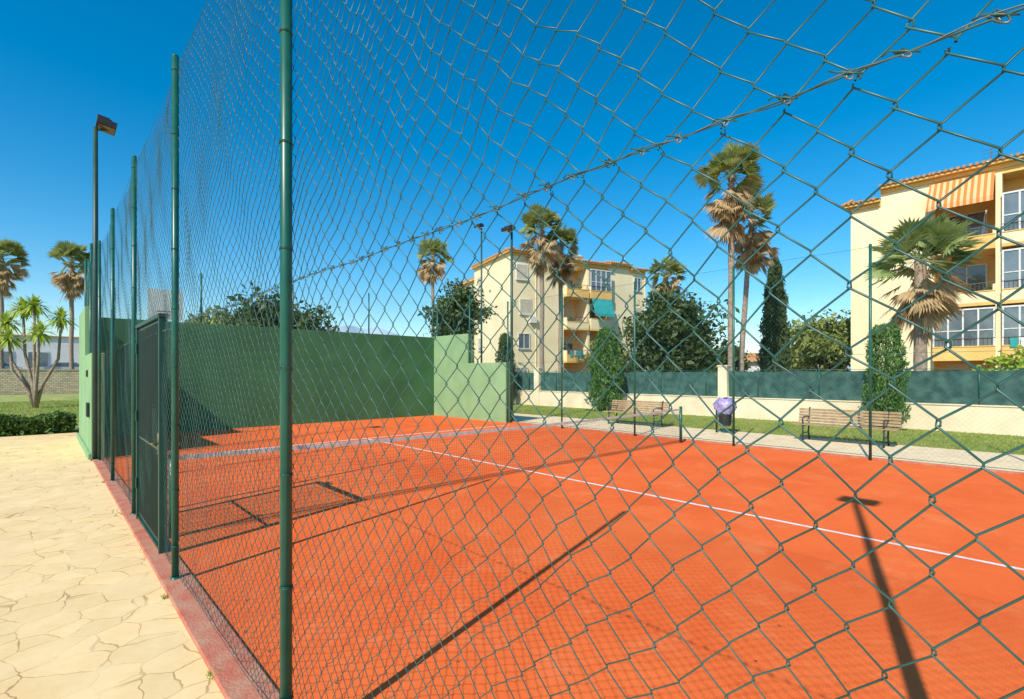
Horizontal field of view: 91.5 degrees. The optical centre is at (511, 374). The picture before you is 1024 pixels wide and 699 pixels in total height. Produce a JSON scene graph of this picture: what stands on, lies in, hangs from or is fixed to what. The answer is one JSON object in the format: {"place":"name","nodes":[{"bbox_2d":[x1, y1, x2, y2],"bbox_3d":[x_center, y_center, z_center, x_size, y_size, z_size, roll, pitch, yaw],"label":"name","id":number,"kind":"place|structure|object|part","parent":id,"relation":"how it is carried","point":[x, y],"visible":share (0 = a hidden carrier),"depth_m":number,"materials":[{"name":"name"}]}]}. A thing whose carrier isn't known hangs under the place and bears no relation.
{"place":"outdoors","nodes":[
{"label":"outdoors","id":0,"kind":"place"},
{"bbox_2d":[0,394,75,436],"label":"lawn","id":1,"kind":"structure","parent":0,"point":[25,397],"depth_m":33.93,"materials":[{"name":"green plant"}]},
{"bbox_2d":[0,410,77,435],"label":"hedge","id":2,"kind":"object","parent":1,"relation":"on","point":[54,421],"visible":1,"depth_m":14.68,"materials":[{"name":"green plant"}]},
{"bbox_2d":[0,294,77,407],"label":"dracaena tree","id":3,"kind":"object","parent":1,"relation":"on","point":[34,307],"visible":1,"depth_m":26.10,"materials":[{"name":"green plant"}]},
{"bbox_2d":[0,400,78,429],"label":"grass","id":4,"kind":"structure","parent":1,"relation":"on","point":[19,405],"depth_m":26.16,"materials":[{"name":"green plant"}]},
{"bbox_2d":[4,336,78,368],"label":"walls","id":5,"kind":"structure","parent":0,"point":[19,360],"depth_m":64.67,"materials":[{"name":"white paint"}]},
{"bbox_2d":[4,350,48,368],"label":"windows","id":6,"kind":"structure","parent":5,"relation":"attached to","point":[44,358],"depth_m":63.63,"materials":[{"name":"grey glass"}]},
{"bbox_2d":[13,334,78,337],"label":"roof","id":7,"kind":"structure","parent":5,"relation":"on","point":[46,336],"depth_m":64.88,"materials":[{"name":"ceramic"}]},
{"bbox_2d":[55,394,78,433],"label":"lawn","id":8,"kind":"structure","parent":0,"point":[66,397],"depth_m":36.93,"materials":[{"name":"green plant"}]},
{"bbox_2d":[147,288,182,319],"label":"building","id":9,"kind":"structure","parent":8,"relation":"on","point":[157,299],"depth_m":20.20,"materials":[{"name":"paint"}]},
{"bbox_2d":[179,305,242,325],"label":"garden tree","id":10,"kind":"object","parent":8,"relation":"on","point":[212,320],"visible":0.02,"depth_m":30.42,"materials":[{"name":"green plant"}]},
{"bbox_2d":[217,282,346,331],"bbox_3d":[-14.452,-1.834,30.531,7.138,7.205,8.160,0,0,-43],"label":"garden tree","id":11,"kind":"object","parent":8,"relation":"on","point":[309,326],"visible":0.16,"depth_m":28.77,"materials":[{"name":"green plant"}]},
{"bbox_2d":[0,432,224,698],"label":"stamped concrete pavement","id":12,"kind":"structure","parent":0,"point":[87,611],"depth_m":3.92,"materials":[{"name":"beige concrete"}]},
{"bbox_2d":[206,667,220,679],"bbox_3d":[-1.730,1.725,2.897,0.082,0.050,0.117,0,0,-43],"label":"weed tuft","id":13,"kind":"object","parent":12,"relation":"on","point":[210,675],"visible":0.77,"depth_m":2.89,"materials":[{"name":"green plant"}]},
{"bbox_2d":[0,0,1023,352],"label":"sky","id":14,"kind":"structure","parent":0,"point":[64,64],"materials":[{"name":"blue"}]},
{"bbox_2d":[105,415,1023,698],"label":"tennis court","id":15,"kind":"object","parent":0,"point":[977,579],"visible":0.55,"depth_m":4.53,"materials":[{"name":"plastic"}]},
{"bbox_2d":[101,317,433,436],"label":"green practice wall","id":16,"kind":"structure","parent":15,"relation":"on","point":[425,367],"depth_m":17.63,"materials":[{"name":"paint"}]},
{"bbox_2d":[168,406,681,538],"bbox_3d":[0.348,1.283,9.098,11.022,0.935,0.072,0,0,-43],"label":"tennis net","id":17,"kind":"object","parent":15,"relation":"on","point":[417,437],"visible":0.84,"depth_m":7.20,"materials":[{"name":"black fabric"}]},
{"bbox_2d":[434,334,509,422],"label":"green side wall","id":18,"kind":"structure","parent":15,"relation":"on","point":[457,383],"depth_m":19.91,"materials":[{"name":"paint"}]},
{"bbox_2d":[507,223,1023,470],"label":"chain link fence","id":19,"kind":"object","parent":15,"relation":"on","point":[733,398],"visible":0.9,"depth_m":11.74,"materials":[{"name":"green metal"}]},
{"bbox_2d":[325,325,850,370],"bbox_3d":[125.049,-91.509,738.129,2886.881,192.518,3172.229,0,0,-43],"label":"hills","id":20,"kind":"structure","parent":0,"point":[356,329],"depth_m":1879.37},
{"bbox_2d":[744,353,759,361],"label":"roof","id":21,"kind":"structure","parent":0,"point":[750,358],"depth_m":58.68,"materials":[{"name":"tile"}]},
{"bbox_2d":[513,413,1023,471],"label":"concrete path","id":22,"kind":"structure","parent":0,"point":[942,454],"depth_m":12.37,"materials":[{"name":"beige concrete"}]},
{"bbox_2d":[603,400,669,426],"bbox_3d":[4.267,1.323,17.292,0.658,0.874,2.300,0,0,-43],"label":"park bench","id":23,"kind":"object","parent":22,"relation":"on","point":[619,404],"visible":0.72,"depth_m":17.36,"materials":[{"name":"brown wood"}]},
{"bbox_2d":[713,397,736,431],"bbox_3d":[6.411,1.210,14.962,0.635,1.079,0.691,0,0,-43],"label":"litter bin","id":24,"kind":"object","parent":22,"relation":"on","point":[726,418],"visible":0.73,"depth_m":14.81,"materials":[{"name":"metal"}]},
{"bbox_2d":[509,421,1023,474],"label":"court kerb","id":25,"kind":"structure","parent":22,"relation":"on","point":[914,462],"depth_m":10.88,"materials":[{"name":"concrete"}]},
{"bbox_2d":[501,225,515,422],"bbox_3d":[-0.103,-1.839,18.130,0.416,7.178,0.440,0,0,-43],"label":"floodlight pole","id":26,"kind":"object","parent":25,"relation":"on","point":[508,228],"visible":0.9,"depth_m":18.18,"materials":[{"name":"metal"}]},
{"bbox_2d":[792,407,901,447],"bbox_3d":[8.506,1.323,12.768,0.658,0.874,2.250,0,0,-43],"label":"park bench","id":27,"kind":"object","parent":22,"relation":"on","point":[878,415],"visible":0.97,"depth_m":12.78,"materials":[{"name":"brown wood"}]},
{"bbox_2d":[513,404,1023,454],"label":"lawn","id":28,"kind":"structure","parent":0,"point":[1021,440],"depth_m":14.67,"materials":[{"name":"green plant"}]},
{"bbox_2d":[474,223,483,362],"bbox_3d":[-1.711,-3.114,26.354,0.416,9.728,0.440,0,0,-43],"label":"floodlight pole","id":29,"kind":"object","parent":28,"relation":"on","point":[480,225],"visible":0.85,"depth_m":26.39,"materials":[{"name":"metal"}]},
{"bbox_2d":[494,333,519,399],"bbox_3d":[-0.429,-0.320,28.957,1.662,4.344,1.616,0,0,-43],"label":"columnar shrub","id":30,"kind":"object","parent":28,"relation":"on","point":[502,339],"visible":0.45,"depth_m":28.75,"materials":[{"name":"green plant"}]},
{"bbox_2d":[584,327,625,410],"bbox_3d":[4.463,-0.249,23.787,1.902,4.133,2.013,0,0,-43],"label":"columnar shrub","id":31,"kind":"object","parent":28,"relation":"on","point":[616,366],"visible":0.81,"depth_m":23.39,"materials":[{"name":"green plant"}]},
{"bbox_2d":[859,323,911,427],"bbox_3d":[11.882,0.035,15.921,1.411,3.465,1.429,0,0,-43],"label":"columnar shrub","id":32,"kind":"object","parent":28,"relation":"on","point":[895,395],"visible":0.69,"depth_m":15.63,"materials":[{"name":"green plant"}]},
{"label":"ground","id":33,"kind":"structure","parent":0,"visible":0},
{"bbox_2d":[0,236,32,368],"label":"palm tree","id":34,"kind":"object","parent":33,"relation":"on","point":[14,248],"visible":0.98,"depth_m":46.03,"materials":[{"name":"green plant"}]},
{"bbox_2d":[0,369,78,394],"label":"stone wall","id":35,"kind":"structure","parent":33,"relation":"on","point":[62,381],"depth_m":45.42,"materials":[{"name":"beige stone"}]},
{"bbox_2d":[45,239,89,368],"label":"palm tree","id":36,"kind":"object","parent":33,"relation":"on","point":[71,283],"visible":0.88,"depth_m":47.67,"materials":[{"name":"green plant"}]},
{"bbox_2d":[77,306,104,459],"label":"green side wall","id":37,"kind":"structure","parent":33,"relation":"on","point":[84,436],"depth_m":11.92,"materials":[{"name":"paint"}]},
{"bbox_2d":[84,243,506,362],"bbox_3d":[-5.985,-1.775,16.024,11.596,2.850,4.786,0,0,-43],"label":"chain link fence","id":38,"kind":"object","parent":37,"relation":"on","point":[86,294],"visible":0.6,"depth_m":17.59,"materials":[{"name":"green metal"}]},
{"bbox_2d":[92,457,278,698],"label":"court kerb","id":39,"kind":"structure","parent":33,"relation":"on","point":[231,679],"depth_m":3.45,"materials":[{"name":"concrete"}]},
{"bbox_2d":[90,114,116,460],"bbox_3d":[-8.412,-1.764,10.275,0.416,7.028,0.440,0,0,-43],"label":"floodlight pole","id":40,"kind":"object","parent":39,"relation":"on","point":[104,124],"visible":0.97,"depth_m":10.15,"materials":[{"name":"metal"}]},
{"bbox_2d":[135,313,169,553],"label":"metal gate","id":41,"kind":"structure","parent":39,"relation":"on","point":[150,512],"depth_m":5.22,"materials":[{"name":"metal"}]},
{"bbox_2d":[89,0,1023,698],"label":"chain link fence","id":42,"kind":"object","parent":39,"relation":"on","point":[285,342],"visible":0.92,"depth_m":1.76,"materials":[{"name":"green metal"}]},
{"bbox_2d":[415,237,455,336],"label":"palm tree","id":43,"kind":"object","parent":33,"relation":"on","point":[434,247],"visible":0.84,"depth_m":49.68,"materials":[{"name":"green plant"}]},
{"bbox_2d":[418,277,498,349],"bbox_3d":[-4.514,-2.806,38.040,6.115,9.143,5.844,0,0,-43],"label":"round tree","id":44,"kind":"object","parent":33,"relation":"on","point":[461,295],"visible":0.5,"depth_m":37.07,"materials":[{"name":"green plant"}]},
{"bbox_2d":[453,277,473,349],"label":"wing","id":45,"kind":"structure","parent":33,"relation":"on","point":[471,280],"depth_m":53.65,"materials":[{"name":"beige paint"}]},
{"bbox_2d":[518,203,564,370],"bbox_3d":[2.166,-5.303,35.873,3.649,14.122,3.978,0,0,-43],"label":"palm tree","id":46,"kind":"object","parent":33,"relation":"on","point":[530,219],"visible":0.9,"depth_m":35.69,"materials":[{"name":"green plant"}]},
{"bbox_2d":[474,253,644,372],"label":"walls","id":47,"kind":"structure","parent":33,"relation":"on","point":[500,270],"depth_m":45.54,"materials":[{"name":"beige paint"}]},
{"bbox_2d":[478,276,482,350],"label":"side windows","id":48,"kind":"structure","parent":47,"relation":"attached to","point":[479,340],"depth_m":48.50,"materials":[{"name":"grey glass"}]},
{"bbox_2d":[470,247,647,274],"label":"roof","id":49,"kind":"structure","parent":47,"relation":"on","point":[595,264],"depth_m":46.96,"materials":[{"name":"tile"}]},
{"bbox_2d":[516,264,641,372],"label":"windows","id":50,"kind":"structure","parent":47,"relation":"attached to","point":[595,280],"depth_m":46.64,"materials":[{"name":"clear glass"}]},
{"bbox_2d":[592,299,614,316],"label":"teal awning","id":51,"kind":"object","parent":50,"relation":"attached to","point":[607,308],"visible":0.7,"depth_m":46.54,"materials":[{"name":"fabric"}]},
{"bbox_2d":[564,283,611,391],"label":"balconies","id":52,"kind":"structure","parent":47,"relation":"attached to","point":[594,326],"depth_m":45.95,"materials":[{"name":"paint"}]},
{"bbox_2d":[544,224,579,371],"bbox_3d":[3.642,-4.922,37.857,3.345,13.360,3.516,0,0,-43],"label":"palm tree","id":53,"kind":"object","parent":33,"relation":"on","point":[568,237],"visible":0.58,"depth_m":37.84,"materials":[{"name":"green plant"}]},
{"bbox_2d":[584,337,629,392],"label":"garden tree","id":54,"kind":"object","parent":33,"relation":"on","point":[589,360],"visible":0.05,"depth_m":30.72,"materials":[{"name":"green plant"}]},
{"bbox_2d":[587,336,633,371],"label":"garden tree","id":55,"kind":"object","parent":33,"relation":"on","point":[622,351],"visible":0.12,"depth_m":44.86,"materials":[{"name":"green plant"}]},
{"bbox_2d":[646,254,687,394],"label":"palm tree","id":56,"kind":"object","parent":33,"relation":"on","point":[670,266],"visible":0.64,"depth_m":41.45,"materials":[{"name":"green plant"}]},
{"bbox_2d":[613,278,739,371],"bbox_3d":[10.917,-2.336,33.638,7.399,8.240,8.091,0,0,-43],"label":"round tree","id":57,"kind":"object","parent":33,"relation":"on","point":[685,350],"visible":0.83,"depth_m":32.72,"materials":[{"name":"green plant"}]},
{"bbox_2d":[701,341,751,371],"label":"garden tree","id":58,"kind":"object","parent":33,"relation":"on","point":[736,361],"visible":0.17,"depth_m":45.54,"materials":[{"name":"green plant"}]},
{"bbox_2d":[691,140,765,370],"bbox_3d":[10.624,-4.779,24.022,3.380,13.073,3.376,0,0,-12],"label":"palm tree","id":59,"kind":"object","parent":33,"relation":"on","point":[728,212],"visible":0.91,"depth_m":23.77,"materials":[{"name":"green plant"}]},
{"bbox_2d":[736,362,759,371],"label":"walls","id":60,"kind":"structure","parent":33,"relation":"on","point":[752,368],"depth_m":57.44,"materials":[{"name":"white paint"}]},
{"bbox_2d":[727,192,779,370],"bbox_3d":[12.465,-3.865,26.078,3.012,11.248,2.851,0,0,3],"label":"palm tree","id":61,"kind":"object","parent":33,"relation":"on","point":[754,240],"visible":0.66,"depth_m":25.79,"materials":[{"name":"green plant"}]},
{"bbox_2d":[513,365,1023,435],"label":"cream boundary wall","id":62,"kind":"structure","parent":33,"relation":"on","point":[751,410],"depth_m":18.57,"materials":[{"name":"beige paint"}]},
{"bbox_2d":[514,366,1023,405],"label":"green screen fence","id":63,"kind":"object","parent":62,"relation":"on","point":[945,387],"visible":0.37,"depth_m":18.18,"materials":[{"name":"fabric"}]},
{"bbox_2d":[754,256,792,371],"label":"cypress tree","id":64,"kind":"object","parent":33,"relation":"on","point":[783,333],"visible":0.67,"depth_m":29.66,"materials":[{"name":"green plant"}]},
{"bbox_2d":[771,355,812,370],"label":"garden tree","id":65,"kind":"object","parent":33,"relation":"on","point":[794,366],"visible":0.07,"depth_m":44.56,"materials":[{"name":"green plant"}]},
{"bbox_2d":[785,309,850,371],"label":"round tree","id":66,"kind":"object","parent":33,"relation":"on","point":[841,327],"visible":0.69,"depth_m":34.76,"materials":[{"name":"green plant"}]},
{"bbox_2d":[862,211,988,370],"bbox_3d":[18.100,-2.643,22.057,4.063,8.826,4.441,0,0,-43],"label":"palm tree","id":67,"kind":"object","parent":33,"relation":"on","point":[941,226],"visible":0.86,"depth_m":21.65,"materials":[{"name":"green plant"}]},
{"bbox_2d":[851,164,1023,400],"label":"walls","id":68,"kind":"structure","parent":33,"relation":"on","point":[892,209],"depth_m":28.79,"materials":[{"name":"beige paint"}]},
{"bbox_2d":[841,147,1023,211],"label":"roof","id":69,"kind":"structure","parent":68,"relation":"on","point":[934,177],"depth_m":27.47,"materials":[{"name":"tile"}]},
{"bbox_2d":[926,172,994,211],"bbox_3d":[23.632,-9.625,26.326,1.210,1.750,2.600,0,0,-43],"label":"striped awning","id":70,"kind":"object","parent":68,"relation":"attached to","point":[977,188],"visible":1,"depth_m":26.11,"materials":[{"name":"fabric"}]},
{"bbox_2d":[932,220,1023,405],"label":"balconies","id":71,"kind":"structure","parent":68,"relation":"attached to","point":[983,349],"depth_m":25.79,"materials":[{"name":"paint"}]},
{"bbox_2d":[933,189,1023,370],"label":"windows","id":72,"kind":"structure","parent":68,"relation":"attached to","point":[1012,204],"depth_m":25.80,"materials":[{"name":"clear glass"}]},
{"bbox_2d":[972,345,1023,370],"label":"flowering shrub","id":73,"kind":"object","parent":33,"relation":"on","point":[1018,363],"visible":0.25,"depth_m":19.66,"materials":[{"name":"green plant"}]},
{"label":"raised terrace","id":74,"kind":"structure","parent":0,"visible":0},
{"bbox_2d":[4,362,22,368],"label":"parked car","id":75,"kind":"object","parent":74,"relation":"on","point":[6,365],"visible":0.09,"depth_m":46.27,"materials":[{"name":"paint"}]},
{"bbox_2d":[39,362,78,368],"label":"parked car","id":76,"kind":"object","parent":74,"relation":"on","point":[62,365],"visible":0.12,"depth_m":49.55,"materials":[{"name":"paint"}]},
{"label":"side windows","id":77,"kind":"part","parent":76,"relation":"part of","materials":[{"name":"glass"}]}
]}

